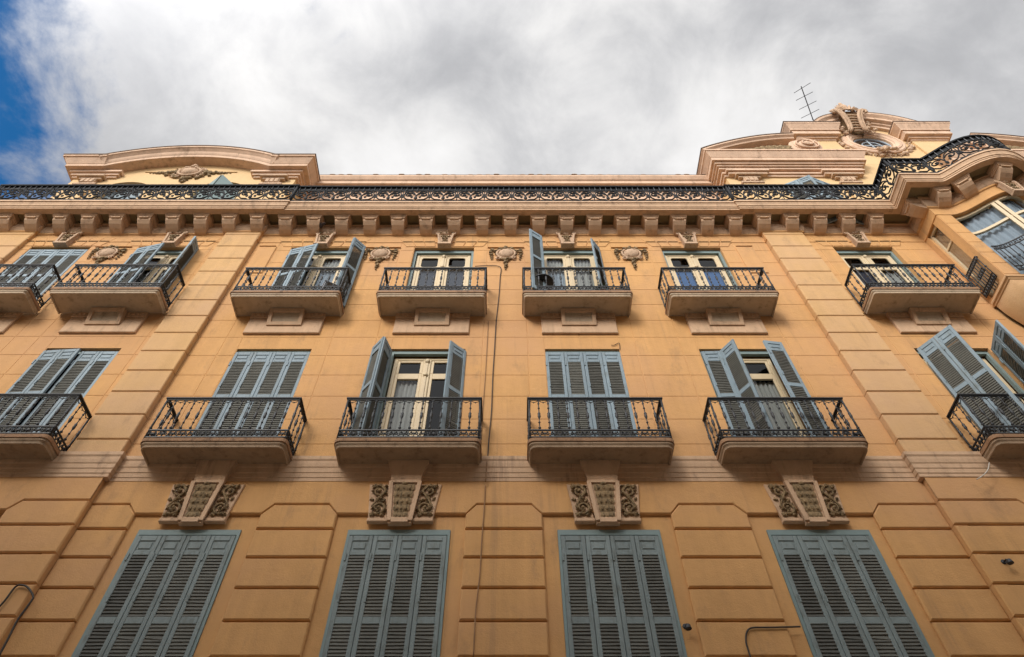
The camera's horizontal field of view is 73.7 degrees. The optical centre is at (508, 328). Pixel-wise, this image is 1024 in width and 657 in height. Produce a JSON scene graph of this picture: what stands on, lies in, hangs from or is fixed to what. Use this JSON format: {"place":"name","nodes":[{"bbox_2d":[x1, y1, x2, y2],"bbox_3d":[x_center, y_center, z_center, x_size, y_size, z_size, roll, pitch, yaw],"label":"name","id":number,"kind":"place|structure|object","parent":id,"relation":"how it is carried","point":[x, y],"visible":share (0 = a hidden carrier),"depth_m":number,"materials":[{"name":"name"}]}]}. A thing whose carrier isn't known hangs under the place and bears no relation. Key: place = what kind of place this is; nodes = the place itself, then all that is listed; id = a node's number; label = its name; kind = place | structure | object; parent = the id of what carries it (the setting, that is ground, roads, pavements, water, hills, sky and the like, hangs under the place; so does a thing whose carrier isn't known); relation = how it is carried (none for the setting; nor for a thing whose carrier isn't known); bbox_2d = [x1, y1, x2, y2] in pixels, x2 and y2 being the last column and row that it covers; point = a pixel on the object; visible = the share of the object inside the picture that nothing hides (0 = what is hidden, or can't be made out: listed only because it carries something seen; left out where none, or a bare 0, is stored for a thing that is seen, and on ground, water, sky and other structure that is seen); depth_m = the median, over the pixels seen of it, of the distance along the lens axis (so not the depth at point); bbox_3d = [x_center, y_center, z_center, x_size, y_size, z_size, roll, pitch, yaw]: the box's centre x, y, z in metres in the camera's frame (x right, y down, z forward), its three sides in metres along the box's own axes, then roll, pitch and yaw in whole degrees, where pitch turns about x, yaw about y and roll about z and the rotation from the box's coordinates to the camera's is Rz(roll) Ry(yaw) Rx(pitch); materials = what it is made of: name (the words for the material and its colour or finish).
{"place":"outdoors","nodes":[
{"label":"outdoors","id":0,"kind":"place"},
{"bbox_2d":[320,280,342,289],"bbox_3d":[-3.762,-0.812,14.463,0.407,0.862,0.434,24,-58,-16],"label":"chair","id":1,"kind":"object","parent":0,"point":[329,283],"visible":0.28,"depth_m":14.34,"materials":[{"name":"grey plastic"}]},
{"bbox_2d":[0,0,1023,198],"label":"sky","id":2,"kind":"structure","parent":0,"point":[366,87],"materials":[{"name":"white"}]},
{"bbox_2d":[536,274,552,289],"bbox_3d":[0.720,-0.780,14.342,0.500,0.635,0.492,0,-55,0],"label":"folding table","id":3,"kind":"object","parent":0,"point":[549,279],"visible":0.27,"depth_m":14.49,"materials":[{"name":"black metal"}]},
{"label":"ground","id":4,"kind":"structure","parent":0,"visible":0},
{"bbox_2d":[0,103,1023,656],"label":"apartment building","id":5,"kind":"structure","parent":4,"relation":"on","point":[790,397],"depth_m":11.76,"materials":[{"name":"paint"}]},
{"bbox_2d":[0,584,33,654],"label":"cable","id":6,"kind":"object","parent":5,"relation":"attached to","point":[20,615],"visible":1,"depth_m":8.58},
{"bbox_2d":[103,190,140,198],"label":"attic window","id":7,"kind":"structure","parent":5,"relation":"in","point":[131,196],"depth_m":19.23,"materials":[{"name":"glass"}]},
{"bbox_2d":[120,255,178,286],"bbox_3d":[-8.220,-0.989,15.479,1.290,2.610,0.195,0,-55,0],"label":"window","id":8,"kind":"structure","parent":5,"relation":"in","point":[157,259],"depth_m":16.00,"materials":[{"name":"beige paint"}]},
{"bbox_2d":[280,255,345,289],"bbox_3d":[-4.540,-0.989,15.479,1.290,2.610,0.195,0,-55,0],"label":"window","id":9,"kind":"structure","parent":5,"relation":"in","point":[318,260],"depth_m":16.10,"materials":[{"name":"beige paint"}]},
{"bbox_2d":[378,359,446,435],"bbox_3d":[-1.560,1.418,12.098,1.290,2.790,0.196,0,-55,0],"label":"window","id":10,"kind":"structure","parent":5,"relation":"in","point":[430,374],"depth_m":12.49,"materials":[{"name":"beige paint"}]},
{"bbox_2d":[410,255,470,289],"bbox_3d":[-1.560,-1.011,15.463,1.290,2.610,0.140,0,-55,0],"label":"window","id":11,"kind":"structure","parent":5,"relation":"in","point":[422,260],"depth_m":15.99,"materials":[{"name":"beige paint"}]},
{"bbox_2d":[473,485,485,656],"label":"cable","id":12,"kind":"object","parent":5,"relation":"attached to","point":[479,574],"visible":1,"depth_m":9.05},
{"bbox_2d":[481,321,488,435],"bbox_3d":[-0.441,0.958,12.407,0.055,3.835,0.011,0,-55,0],"label":"cable","id":13,"kind":"object","parent":5,"relation":"attached to","point":[485,374],"visible":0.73,"depth_m":12.61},
{"bbox_2d":[475,265,500,455],"bbox_3d":[-0.476,0.302,13.319,0.615,6.092,0.016,0,-55,0],"label":"cable","id":14,"kind":"object","parent":5,"relation":"attached to","point":[493,357],"visible":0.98,"depth_m":12.91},
{"bbox_2d":[544,255,598,289],"bbox_3d":[1.420,-0.989,15.479,1.290,2.610,0.194,0,-55,0],"label":"window","id":15,"kind":"structure","parent":5,"relation":"in","point":[567,260],"depth_m":16.09,"materials":[{"name":"beige paint"}]},
{"bbox_2d":[683,623,691,630],"bbox_3d":[2.218,3.696,8.493,0.087,0.118,0.131,0,-55,0],"label":"wall lamp","id":16,"kind":"object","parent":5,"relation":"attached to","point":[687,626],"visible":1,"depth_m":8.44,"materials":[{"name":"black metal"}]},
{"bbox_2d":[665,255,734,289],"bbox_3d":[4.400,-1.011,15.463,1.290,2.610,0.140,0,-55,0],"label":"window","id":17,"kind":"structure","parent":5,"relation":"in","point":[672,260],"depth_m":15.99,"materials":[{"name":"beige paint"}]},
{"bbox_2d":[745,626,800,656],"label":"cable","id":18,"kind":"object","parent":5,"relation":"attached to","point":[748,629],"visible":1,"depth_m":8.46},
{"bbox_2d":[743,359,805,435],"bbox_3d":[4.400,1.418,12.098,1.290,2.790,0.195,0,-55,0],"label":"window","id":19,"kind":"structure","parent":5,"relation":"in","point":[760,370],"depth_m":12.54,"materials":[{"name":"beige paint"}]},
{"bbox_2d":[794,83,818,120],"bbox_3d":[10.868,-6.540,22.563,0.669,5.750,1.472,-24,-58,16],"label":"aerial","id":20,"kind":"object","parent":5,"relation":"attached to","point":[806,101],"visible":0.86,"depth_m":24.80,"materials":[{"name":"metal"}]},
{"bbox_2d":[839,255,917,289],"bbox_3d":[8.560,-0.989,15.479,1.290,2.610,0.195,0,-55,0],"label":"window","id":21,"kind":"structure","parent":5,"relation":"in","point":[848,259],"depth_m":16.00,"materials":[{"name":"beige paint"}]},
{"bbox_2d":[923,359,1023,437],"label":"window","id":22,"kind":"structure","parent":5,"relation":"in","point":[984,360],"depth_m":12.63,"materials":[{"name":"beige paint"}]},
{"bbox_2d":[926,180,1023,324],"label":"bay window","id":23,"kind":"structure","parent":5,"relation":"in","point":[987,247],"depth_m":15.38,"materials":[{"name":"paint"}]},
{"bbox_2d":[1001,558,1013,564],"bbox_3d":[6.632,3.090,9.086,0.087,0.118,0.131,0,-55,0],"label":"wall lamp","id":24,"kind":"object","parent":5,"relation":"attached to","point":[1008,561],"visible":1,"depth_m":9.04,"materials":[{"name":"black metal"}]}
]}

